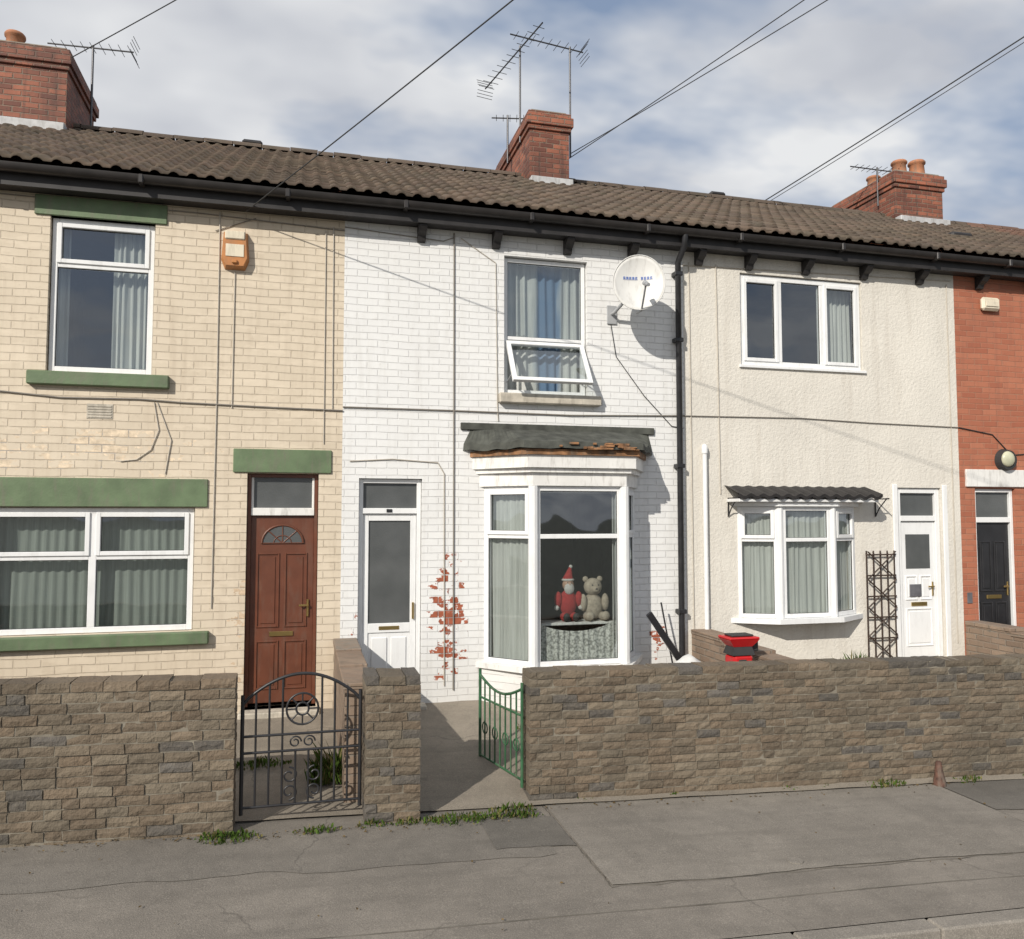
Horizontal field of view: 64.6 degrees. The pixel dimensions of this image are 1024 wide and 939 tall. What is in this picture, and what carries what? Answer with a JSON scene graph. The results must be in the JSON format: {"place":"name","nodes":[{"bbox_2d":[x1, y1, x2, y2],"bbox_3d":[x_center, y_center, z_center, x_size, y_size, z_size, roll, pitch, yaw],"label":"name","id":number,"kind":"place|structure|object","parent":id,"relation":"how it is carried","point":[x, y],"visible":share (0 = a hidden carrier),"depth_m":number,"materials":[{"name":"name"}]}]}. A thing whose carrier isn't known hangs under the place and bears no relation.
{"place":"outdoors","nodes":[
{"label":"outdoors","id":0,"kind":"place"},
{"bbox_2d":[0,123,28,130],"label":"roof","id":1,"kind":"structure","parent":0,"point":[6,126],"depth_m":10.66,"materials":[{"name":"tile"}]},
{"bbox_2d":[0,41,98,168],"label":"chimney stack","id":2,"kind":"object","parent":1,"relation":"on","point":[44,83],"visible":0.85,"depth_m":11.32,"materials":[{"name":"brick"}]},
{"bbox_2d":[0,779,1023,938],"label":"pavement","id":3,"kind":"structure","parent":0,"point":[713,867],"depth_m":5.28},
{"bbox_2d":[0,676,234,845],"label":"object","id":4,"kind":"object","parent":3,"relation":"on","point":[183,729],"visible":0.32,"depth_m":5.60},
{"bbox_2d":[0,673,237,847],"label":"brick courses","id":5,"kind":"object","parent":4,"relation":"on","point":[117,685],"visible":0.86,"depth_m":5.59,"materials":[{"name":"stone"}]},
{"bbox_2d":[194,822,342,845],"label":"weeds","id":6,"kind":"object","parent":3,"relation":"on","point":[232,835],"visible":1,"depth_m":5.68,"materials":[{"name":"green plant"}]},
{"bbox_2d":[365,669,419,822],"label":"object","id":7,"kind":"object","parent":3,"relation":"on","point":[388,794],"visible":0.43,"depth_m":6.10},
{"bbox_2d":[361,667,420,824],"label":"brick courses","id":8,"kind":"object","parent":7,"relation":"on","point":[407,760],"visible":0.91,"depth_m":6.11,"materials":[{"name":"stone"}]},
{"bbox_2d":[239,672,361,815],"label":"iron gate","id":9,"kind":"structure","parent":8,"relation":"attached to","point":[282,733],"depth_m":6.02,"materials":[{"name":"metal"}]},
{"bbox_2d":[357,802,543,827],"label":"weeds","id":10,"kind":"object","parent":3,"relation":"on","point":[494,815],"visible":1,"depth_m":6.17,"materials":[{"name":"green plant"}]},
{"bbox_2d":[0,0,1023,228],"label":"sky","id":11,"kind":"structure","parent":0,"point":[282,73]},
{"bbox_2d":[541,620,615,660],"bbox_3d":[0.703,1.852,8.812,0.930,0.430,0.021,1,-3,-15],"label":"curtain","id":12,"kind":"object","parent":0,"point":[562,651],"visible":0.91,"depth_m":8.81,"materials":[{"name":"fabric"}]},
{"bbox_2d":[235,656,1023,820],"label":"garden path","id":13,"kind":"structure","parent":0,"point":[457,772],"depth_m":7.11,"materials":[{"name":"concrete"}]},
{"bbox_2d":[304,742,341,785],"bbox_3d":[-1.469,2.383,6.697,0.500,0.411,0.268,1,-3,-15],"label":"shrub","id":14,"kind":"object","parent":13,"relation":"on","point":[327,770],"visible":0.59,"depth_m":6.64,"materials":[{"name":"green plant"}]},
{"bbox_2d":[333,638,366,802],"bbox_3d":[-1.487,2.340,7.451,0.244,1.250,2.190,1,-3,-15],"label":"brickwork","id":15,"kind":"object","parent":13,"relation":"on","point":[350,662],"visible":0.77,"depth_m":6.65,"materials":[{"name":"brick"}]},
{"bbox_2d":[480,668,522,710],"bbox_3d":[0.617,2.457,8.869,1.870,0.580,0.500,1,-3,-15],"label":"bay base","id":16,"kind":"object","parent":13,"relation":"on","point":[503,681],"visible":0.15,"depth_m":8.72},
{"bbox_2d":[484,486,527,666],"bbox_3d":[-0.025,1.145,8.823,0.474,1.923,0.499,1,-3,-15],"label":"bay left frame","id":17,"kind":"object","parent":16,"relation":"on","point":[489,492],"visible":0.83,"depth_m":8.91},
{"bbox_2d":[480,472,637,487],"bbox_3d":[0.619,0.121,8.999,1.890,0.140,0.510,1,-3,-15],"label":"bay head","id":18,"kind":"object","parent":17,"relation":"on","point":[556,479],"visible":0.92,"depth_m":8.79},
{"bbox_2d":[491,495,527,659],"bbox_3d":[0.007,1.150,8.875,0.586,1.880,0.034,-2,-4,33],"label":"curtain","id":19,"kind":"object","parent":18,"relation":"hanging from","point":[509,603],"visible":0.56,"depth_m":8.90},
{"bbox_2d":[476,467,640,475],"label":"bay cornice","id":20,"kind":"structure","parent":18,"relation":"on","point":[559,470],"depth_m":8.76,"materials":[{"name":"white paint"}]},
{"bbox_2d":[473,454,643,471],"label":"bay cornice","id":21,"kind":"structure","parent":20,"relation":"on","point":[563,461],"depth_m":8.72,"materials":[{"name":"white paint"}]},
{"bbox_2d":[470,448,645,460],"bbox_3d":[0.632,-0.167,8.963,2.110,0.059,0.620,1,-3,-15],"label":"bay roof edge","id":22,"kind":"object","parent":21,"relation":"on","point":[638,454],"visible":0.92,"depth_m":8.70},
{"bbox_2d":[463,429,651,454],"bbox_3d":[0.636,-0.329,8.958,2.270,0.286,0.670,1,-3,-15],"label":"bay roof felt","id":23,"kind":"object","parent":22,"relation":"on","point":[485,440],"visible":1,"depth_m":8.85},
{"bbox_2d":[528,486,538,666],"bbox_3d":[0.227,1.133,8.618,0.105,1.921,0.110,1,-3,-15],"label":"bay corner post","id":24,"kind":"object","parent":16,"relation":"on","point":[533,612],"visible":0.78,"depth_m":8.58,"materials":[{"name":"white plastic"}]},
{"bbox_2d":[620,487,629,663],"bbox_3d":[1.234,1.148,8.880,0.105,1.921,0.110,1,-3,-15],"label":"bay corner post","id":25,"kind":"object","parent":16,"relation":"on","point":[624,579],"visible":1,"depth_m":8.84,"materials":[{"name":"white plastic"}]},
{"bbox_2d":[718,632,759,661],"bbox_3d":[2.225,2.151,8.009,0.500,1.058,0.362,1,-3,-15],"label":"garden shredder","id":26,"kind":"object","parent":13,"relation":"on","point":[742,646],"visible":0.49,"depth_m":7.91,"materials":[{"name":"red plastic"}]},
{"bbox_2d":[691,629,792,661],"bbox_3d":[2.487,2.426,8.534,0.244,1.203,2.090,1,-3,-15],"label":"brickwork","id":27,"kind":"object","parent":13,"relation":"on","point":[708,645],"visible":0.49,"depth_m":9.09,"materials":[{"name":"brick"}]},
{"bbox_2d":[865,550,897,657],"bbox_3d":[4.651,1.725,10.170,0.434,1.408,0.046,1,-3,-15],"label":"garden trellis","id":28,"kind":"object","parent":13,"relation":"on","point":[882,594],"visible":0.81,"depth_m":10.17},
{"bbox_2d":[965,620,1023,654],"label":"brickwork","id":29,"kind":"object","parent":13,"relation":"on","point":[987,638],"visible":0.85,"depth_m":10.11,"materials":[{"name":"brick"}]},
{"bbox_2d":[725,907,1023,938],"bbox_3d":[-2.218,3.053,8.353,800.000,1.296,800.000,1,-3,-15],"label":"ground","id":30,"kind":"structure","parent":0,"point":[792,932],"depth_m":5.08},
{"bbox_2d":[0,190,344,713],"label":"front wall","id":31,"kind":"structure","parent":30,"relation":"on","point":[280,319],"depth_m":8.31,"materials":[{"name":"brick"}]},
{"bbox_2d":[0,507,86,507],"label":"room","id":32,"kind":"object","parent":31,"relation":"attached to","point":[43,507],"depth_m":10.02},
{"bbox_2d":[0,517,186,628],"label":"curtain","id":33,"kind":"object","parent":32,"relation":"hanging from","point":[43,594],"visible":0.66,"depth_m":8.15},
{"bbox_2d":[68,229,114,367],"bbox_3d":[-4.440,-1.671,9.362,1.470,1.660,2.200,1,-3,-15],"label":"room","id":34,"kind":"object","parent":31,"relation":"attached to","point":[90,320],"visible":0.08,"depth_m":10.23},
{"bbox_2d":[56,229,71,365],"bbox_3d":[-4.557,-1.747,8.229,0.130,1.500,0.050,1,-3,-15],"label":"curtain","id":35,"kind":"object","parent":34,"relation":"hanging from","point":[63,317],"visible":0.6,"depth_m":8.22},
{"bbox_2d":[111,233,147,369],"bbox_3d":[-3.913,-1.737,8.393,0.400,1.500,0.048,1,-3,-16],"label":"curtain","id":36,"kind":"object","parent":34,"relation":"hanging from","point":[129,321],"visible":0.59,"depth_m":8.38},
{"bbox_2d":[0,508,194,635],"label":"window frame","id":37,"kind":"object","parent":31,"relation":"attached to","point":[92,553],"visible":0.99,"depth_m":8.04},
{"bbox_2d":[26,370,169,388],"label":"sill","id":38,"kind":"structure","parent":31,"relation":"attached to","point":[73,378],"depth_m":8.02,"materials":[{"name":"green paint"}]},
{"bbox_2d":[34,194,167,225],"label":"lintel","id":39,"kind":"structure","parent":31,"relation":"attached to","point":[62,207],"depth_m":8.16,"materials":[{"name":"green paint"}]},
{"bbox_2d":[48,218,155,374],"bbox_3d":[-4.139,-1.738,8.209,0.950,1.550,0.086,1,-3,-15],"label":"window frame","id":40,"kind":"object","parent":31,"relation":"attached to","point":[58,260],"visible":0.86,"depth_m":8.19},
{"bbox_2d":[0,477,207,506],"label":"lintel","id":41,"kind":"structure","parent":31,"relation":"attached to","point":[68,492],"depth_m":8.02,"materials":[{"name":"green paint"}]},
{"bbox_2d":[0,631,208,651],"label":"sill","id":42,"kind":"structure","parent":31,"relation":"attached to","point":[33,643],"depth_m":7.89,"materials":[{"name":"green paint"}]},
{"bbox_2d":[0,185,345,220],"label":"soffit","id":43,"kind":"structure","parent":31,"relation":"attached to","point":[155,201],"depth_m":8.27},
{"bbox_2d":[0,123,346,192],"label":"roof","id":44,"kind":"structure","parent":31,"relation":"on","point":[139,151],"depth_m":9.87,"materials":[{"name":"tile"}]},
{"bbox_2d":[0,171,345,215],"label":"fascia","id":45,"kind":"structure","parent":44,"relation":"attached to","point":[137,190],"depth_m":8.16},
{"bbox_2d":[0,160,346,203],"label":"gutter","id":46,"kind":"object","parent":44,"relation":"attached to","point":[63,171],"visible":0.88,"depth_m":8.07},
{"bbox_2d":[221,230,248,270],"bbox_3d":[-2.881,-2.286,8.432,0.280,0.400,0.108,1,-3,-15],"label":"alarm box","id":47,"kind":"object","parent":31,"relation":"attached to","point":[235,251],"visible":1,"depth_m":8.40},
{"bbox_2d":[244,474,317,706],"bbox_3d":[-2.419,1.252,8.514,0.710,2.405,0.070,1,-3,-15],"label":"door frame","id":48,"kind":"object","parent":31,"relation":"attached to","point":[250,476],"visible":0.94,"depth_m":8.50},
{"bbox_2d":[248,516,313,703],"bbox_3d":[-2.424,1.458,8.521,0.640,1.935,0.050,1,-3,-15],"label":"door leaf","id":49,"kind":"object","parent":48,"relation":"in","point":[261,525],"visible":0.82,"depth_m":8.50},
{"bbox_2d":[254,553,306,689],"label":"door panels","id":50,"kind":"object","parent":49,"relation":"attached to","point":[267,613],"visible":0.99,"depth_m":8.48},
{"bbox_2d":[254,477,311,507],"bbox_3d":[-2.418,0.246,8.567,0.590,0.320,0.001,1,-3,-15],"label":"transom glass","id":51,"kind":"object","parent":48,"relation":"in","point":[282,492],"visible":1,"depth_m":8.57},
{"bbox_2d":[233,449,331,473],"bbox_3d":[-2.407,-0.084,8.526,0.990,0.245,0.122,1,-3,-15],"label":"door lintel","id":52,"kind":"structure","parent":31,"relation":"in","point":[277,461],"depth_m":8.46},
{"bbox_2d":[340,221,686,702],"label":"front wall","id":53,"kind":"structure","parent":30,"relation":"on","point":[398,324],"depth_m":8.97,"materials":[{"name":"white paint"}]},
{"bbox_2d":[357,479,420,673],"bbox_3d":[-1.331,1.298,8.780,0.670,2.385,0.080,1,-3,-15],"label":"door frame","id":54,"kind":"object","parent":53,"relation":"attached to","point":[416,510],"visible":0.73,"depth_m":8.79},
{"bbox_2d":[362,514,415,668],"bbox_3d":[-1.335,1.482,8.783,0.574,1.997,0.050,1,-3,-15],"label":"door leaf","id":55,"kind":"object","parent":54,"relation":"in","point":[388,648],"visible":0.67,"depth_m":8.75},
{"bbox_2d":[368,521,409,623],"bbox_3d":[-1.334,1.113,8.800,0.454,1.117,0.001,1,-3,-15],"label":"door glass","id":56,"kind":"object","parent":55,"relation":"in","point":[389,575],"visible":1,"depth_m":8.80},
{"bbox_2d":[363,483,416,507],"bbox_3d":[-1.331,0.287,8.838,0.580,0.270,0.001,1,-3,-15],"label":"transom glass","id":57,"kind":"object","parent":54,"relation":"attached to","point":[384,495],"visible":1,"depth_m":8.84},
{"bbox_2d":[452,233,454,689],"bbox_3d":[-0.643,-0.128,8.936,0.026,5.050,0.016,1,-3,-15],"label":"facade cable","id":58,"kind":"object","parent":53,"relation":"attached to","point":[453,428],"visible":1,"depth_m":8.96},
{"bbox_2d":[345,216,679,250],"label":"soffit","id":59,"kind":"structure","parent":53,"relation":"attached to","point":[476,230],"depth_m":9.18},
{"bbox_2d":[334,152,693,225],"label":"roof","id":60,"kind":"structure","parent":53,"relation":"on","point":[401,179],"depth_m":10.72,"materials":[{"name":"tile"}]},
{"bbox_2d":[346,204,689,247],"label":"fascia","id":61,"kind":"structure","parent":60,"relation":"attached to","point":[413,216],"depth_m":9.05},
{"bbox_2d":[346,194,694,236],"bbox_3d":[0.190,-2.813,9.050,4.000,0.075,0.124,1,-3,-15],"label":"gutter","id":62,"kind":"object","parent":61,"relation":"attached to","point":[492,213],"visible":0.96,"depth_m":8.96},
{"bbox_2d":[495,109,573,215],"bbox_3d":[0.334,-4.730,14.051,0.780,1.930,2.270,1,-3,-15],"label":"chimney stack","id":63,"kind":"object","parent":60,"relation":"on","point":[541,148],"visible":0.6,"depth_m":13.05,"materials":[{"name":"brick"}]},
{"bbox_2d":[504,258,584,395],"bbox_3d":[0.371,-1.636,9.399,0.980,1.565,0.070,1,-3,-15],"label":"window frame","id":64,"kind":"object","parent":53,"relation":"attached to","point":[547,340],"visible":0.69,"depth_m":9.39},
{"bbox_2d":[506,340,592,384],"bbox_3d":[0.421,-1.212,9.181,0.930,0.523,0.360,1,-3,-15],"label":"open casement","id":65,"kind":"object","parent":64,"relation":"attached to","point":[516,378],"visible":1,"depth_m":9.14,"materials":[{"name":"white plastic"}]},
{"bbox_2d":[511,264,579,392],"bbox_3d":[0.074,-1.573,10.534,1.500,1.680,2.200,1,-3,-15],"label":"room","id":66,"kind":"object","parent":53,"relation":"attached to","point":[579,354],"depth_m":9.93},
{"bbox_2d":[507,264,578,392],"bbox_3d":[0.344,-1.632,9.521,0.950,1.520,0.053,1,-3,-15],"label":"curtain","id":67,"kind":"object","parent":66,"relation":"hanging from","point":[543,302],"visible":0.76,"depth_m":9.53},
{"bbox_2d":[498,392,601,406],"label":"sill","id":68,"kind":"structure","parent":53,"relation":"attached to","point":[547,399],"depth_m":9.18,"materials":[{"name":"stone"}]},
{"bbox_2d":[460,422,653,434],"bbox_3d":[0.554,-0.465,9.263,2.320,0.080,0.027,1,-3,-15],"label":"flashing","id":69,"kind":"object","parent":53,"relation":"attached to","point":[499,426],"visible":0.96,"depth_m":9.23,"materials":[{"name":"metal"}]},
{"bbox_2d":[540,493,612,654],"bbox_3d":[0.169,1.271,10.601,2.200,1.950,2.600,1,-3,-15],"label":"room","id":70,"kind":"object","parent":53,"relation":"attached to","point":[567,513],"visible":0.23,"depth_m":11.92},
{"bbox_2d":[541,618,612,625],"bbox_3d":[0.696,1.702,9.047,0.850,0.030,0.280,1,-3,-15],"label":"shelf","id":71,"kind":"object","parent":53,"relation":"attached to","point":[557,622],"visible":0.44,"depth_m":8.96,"materials":[{"name":"white paint"}]},
{"bbox_2d":[554,565,581,621],"bbox_3d":[0.632,1.373,9.013,0.337,0.622,0.230,1,-3,-15],"label":"santa doll","id":72,"kind":"object","parent":71,"relation":"on","point":[567,600],"visible":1,"depth_m":8.98,"materials":[{"name":"fabric"}]},
{"bbox_2d":[580,576,609,620],"bbox_3d":[0.921,1.444,9.092,0.346,0.490,0.295,1,-3,-15],"label":"teddy bear","id":73,"kind":"object","parent":71,"relation":"on","point":[593,604],"visible":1,"depth_m":9.05},
{"bbox_2d":[607,255,665,324],"bbox_3d":[1.326,-2.075,9.161,0.790,0.702,0.436,-3,-4,42],"label":"satellite dish","id":74,"kind":"object","parent":53,"relation":"attached to","point":[638,282],"visible":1,"depth_m":9.14,"materials":[{"name":"paint"}]},
{"bbox_2d":[671,234,687,656],"bbox_3d":[2.000,-0.094,9.482,0.100,5.346,0.292,1,-3,-15],"label":"downpipe","id":75,"kind":"object","parent":53,"relation":"attached to","point":[678,340],"visible":0.97,"depth_m":9.53,"materials":[{"name":"black paint"}]},
{"bbox_2d":[523,656,1023,797],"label":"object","id":76,"kind":"object","parent":30,"relation":"on","point":[735,697],"visible":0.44,"depth_m":7.15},
{"bbox_2d":[522,654,1023,800],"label":"brick courses","id":77,"kind":"object","parent":76,"relation":"on","point":[712,670],"visible":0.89,"depth_m":7.17,"materials":[{"name":"stone"}]},
{"bbox_2d":[479,669,523,787],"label":"green gate","id":78,"kind":"structure","parent":77,"relation":"attached to","point":[504,734],"depth_m":7.01,"materials":[{"name":"metal"}]},
{"bbox_2d":[682,252,964,658],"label":"front wall","id":79,"kind":"structure","parent":30,"relation":"on","point":[904,379],"depth_m":10.15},
{"bbox_2d":[701,444,709,628],"bbox_3d":[2.301,1.038,9.608,0.076,2.700,0.076,1,-3,-15],"label":"vent pipe","id":80,"kind":"object","parent":79,"relation":"attached to","point":[704,449],"visible":0.91,"depth_m":9.60,"materials":[{"name":"white plastic"}]},
{"bbox_2d":[574,179,970,252],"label":"roof","id":81,"kind":"structure","parent":79,"relation":"on","point":[699,210],"depth_m":11.61,"materials":[{"name":"tile"}]},
{"bbox_2d":[689,237,964,272],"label":"fascia","id":82,"kind":"structure","parent":81,"relation":"attached to","point":[796,252],"depth_m":10.07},
{"bbox_2d":[692,229,971,262],"bbox_3d":[4.032,-2.756,10.049,3.940,0.075,0.124,1,-3,-15],"label":"gutter","id":83,"kind":"object","parent":82,"relation":"attached to","point":[763,239],"visible":0.92,"depth_m":9.96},
{"bbox_2d":[732,502,858,506],"bbox_3d":[3.543,0.426,9.874,1.780,0.048,0.260,1,-3,-15],"label":"bow head","id":84,"kind":"object","parent":79,"relation":"attached to","point":[817,504],"visible":0.92,"depth_m":9.75},
{"bbox_2d":[742,514,773,612],"bbox_3d":[2.967,1.114,9.806,0.428,1.270,0.028,-1,-3,10],"label":"curtain","id":85,"kind":"object","parent":84,"relation":"hanging from","point":[758,583],"visible":0.79,"depth_m":9.80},
{"bbox_2d":[786,511,825,612],"bbox_3d":[3.534,1.117,9.852,0.630,1.270,0.028,1,-3,-15],"label":"curtain","id":86,"kind":"object","parent":84,"relation":"hanging from","point":[805,561],"visible":0.68,"depth_m":9.86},
{"bbox_2d":[837,514,847,610],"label":"curtain","id":87,"kind":"object","parent":84,"relation":"hanging from","point":[842,583],"visible":0.39,"depth_m":10.16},
{"bbox_2d":[731,613,862,624],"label":"bow sill","id":88,"kind":"structure","parent":79,"relation":"attached to","point":[842,618],"depth_m":9.64,"materials":[{"name":"white plastic"}]},
{"bbox_2d":[737,506,777,617],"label":"bow frame","id":89,"kind":"object","parent":88,"relation":"on","point":[743,511],"visible":1,"depth_m":9.72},
{"bbox_2d":[775,506,784,618],"bbox_3d":[3.200,1.107,9.683,0.086,1.330,0.090,1,-3,-15],"label":"bow post","id":90,"kind":"object","parent":88,"relation":"on","point":[780,562],"visible":1,"depth_m":9.65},
{"bbox_2d":[783,506,831,617],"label":"bow frame","id":91,"kind":"object","parent":88,"relation":"on","point":[827,560],"visible":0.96,"depth_m":9.79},
{"bbox_2d":[835,507,855,615],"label":"bow frame","id":92,"kind":"object","parent":88,"relation":"on","point":[849,512],"visible":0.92,"depth_m":10.12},
{"bbox_2d":[746,283,852,363],"bbox_3d":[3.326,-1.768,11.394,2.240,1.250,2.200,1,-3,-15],"label":"window glass","id":93,"kind":"object","parent":79,"relation":"attached to","point":[799,323],"visible":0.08,"depth_m":12.01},
{"bbox_2d":[827,290,850,362],"bbox_3d":[4.176,-1.815,10.511,0.480,1.100,0.046,1,-3,-15],"label":"curtain","id":94,"kind":"object","parent":93,"relation":"hanging from","point":[838,331],"visible":0.48,"depth_m":10.53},
{"bbox_2d":[740,274,860,369],"bbox_3d":[3.632,-1.837,10.222,1.720,1.130,0.086,1,-3,-15],"label":"window frame","id":95,"kind":"object","parent":79,"relation":"attached to","point":[822,287],"visible":0.95,"depth_m":10.23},
{"bbox_2d":[725,485,882,499],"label":"canopy tiles","id":96,"kind":"object","parent":79,"relation":"attached to","point":[806,492],"visible":1,"depth_m":9.79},
{"bbox_2d":[685,248,959,275],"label":"soffit","id":97,"kind":"structure","parent":79,"relation":"attached to","point":[740,254],"depth_m":10.19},
{"bbox_2d":[892,484,951,656],"bbox_3d":[5.247,1.317,10.445,0.830,2.240,0.135,1,-3,-15],"label":"door frame","id":98,"kind":"object","parent":79,"relation":"attached to","point":[897,517],"visible":0.76,"depth_m":10.46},
{"bbox_2d":[900,493,932,515],"bbox_3d":[5.240,0.455,10.522,0.530,0.290,0.001,1,-3,-15],"label":"transom glass","id":99,"kind":"object","parent":98,"relation":"attached to","point":[916,504],"visible":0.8,"depth_m":10.53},
{"bbox_2d":[901,521,936,656],"bbox_3d":[5.236,1.541,10.474,0.526,1.735,0.050,1,-3,-15],"label":"door leaf","id":100,"kind":"object","parent":98,"relation":"in","point":[917,527],"visible":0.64,"depth_m":10.46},
{"bbox_2d":[905,534,929,568],"bbox_3d":[5.243,1.058,10.474,0.370,0.440,0.001,1,-3,-15],"label":"door glass","id":101,"kind":"object","parent":100,"relation":"in","point":[917,548],"visible":1,"depth_m":10.47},
{"bbox_2d":[905,575,933,646],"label":"door panels","id":102,"kind":"object","parent":100,"relation":"attached to","point":[919,626],"visible":1,"depth_m":10.42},
{"bbox_2d":[733,908,1023,938],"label":"kerb","id":103,"kind":"structure","parent":30,"relation":"on","point":[1005,924],"depth_m":4.75,"materials":[{"name":"concrete"}]},
{"bbox_2d":[953,276,1023,654],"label":"front wall","id":104,"kind":"structure","parent":30,"relation":"on","point":[989,350],"depth_m":10.82,"materials":[{"name":"red brick"}]},
{"bbox_2d":[761,202,1023,257],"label":"roof","id":105,"kind":"structure","parent":104,"relation":"on","point":[1002,243],"depth_m":13.21,"materials":[{"name":"tile"}]},
{"bbox_2d":[832,170,946,252],"bbox_3d":[7.352,-4.561,16.001,1.170,1.820,2.020,1,-3,-15],"label":"chimney stack","id":106,"kind":"object","parent":105,"relation":"on","point":[910,194],"visible":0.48,"depth_m":15.14,"materials":[{"name":"brick"}]},
{"bbox_2d":[965,469,1023,486],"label":"door lintel","id":107,"kind":"structure","parent":104,"relation":"attached to","point":[990,478],"depth_m":10.74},
{"bbox_2d":[975,489,1016,625],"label":"door frame","id":108,"kind":"object","parent":104,"relation":"attached to","point":[1009,519],"visible":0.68,"depth_m":10.82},
{"bbox_2d":[975,492,1007,516],"bbox_3d":[6.398,0.473,10.834,0.550,0.330,0.001,1,-3,-15],"label":"transom glass","id":109,"kind":"object","parent":108,"relation":"attached to","point":[991,504],"visible":1,"depth_m":10.84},
{"bbox_2d":[976,523,1010,624],"bbox_3d":[6.392,1.585,10.793,0.546,1.745,0.050,1,-3,-15],"label":"door leaf","id":110,"kind":"object","parent":108,"relation":"in","point":[991,532],"visible":0.44,"depth_m":10.79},
{"bbox_2d":[979,541,1007,624],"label":"door panels","id":111,"kind":"object","parent":110,"relation":"attached to","point":[1000,580],"visible":0.75,"depth_m":10.77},
{"label":"bay floor","id":112,"kind":"structure","parent":0,"visible":0},
{"bbox_2d":[538,486,620,666],"bbox_3d":[0.722,1.143,8.781,0.990,1.923,0.070,1,-3,-15],"label":"bay front frame","id":113,"kind":"object","parent":112,"relation":"on","point":[591,661],"visible":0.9,"depth_m":8.78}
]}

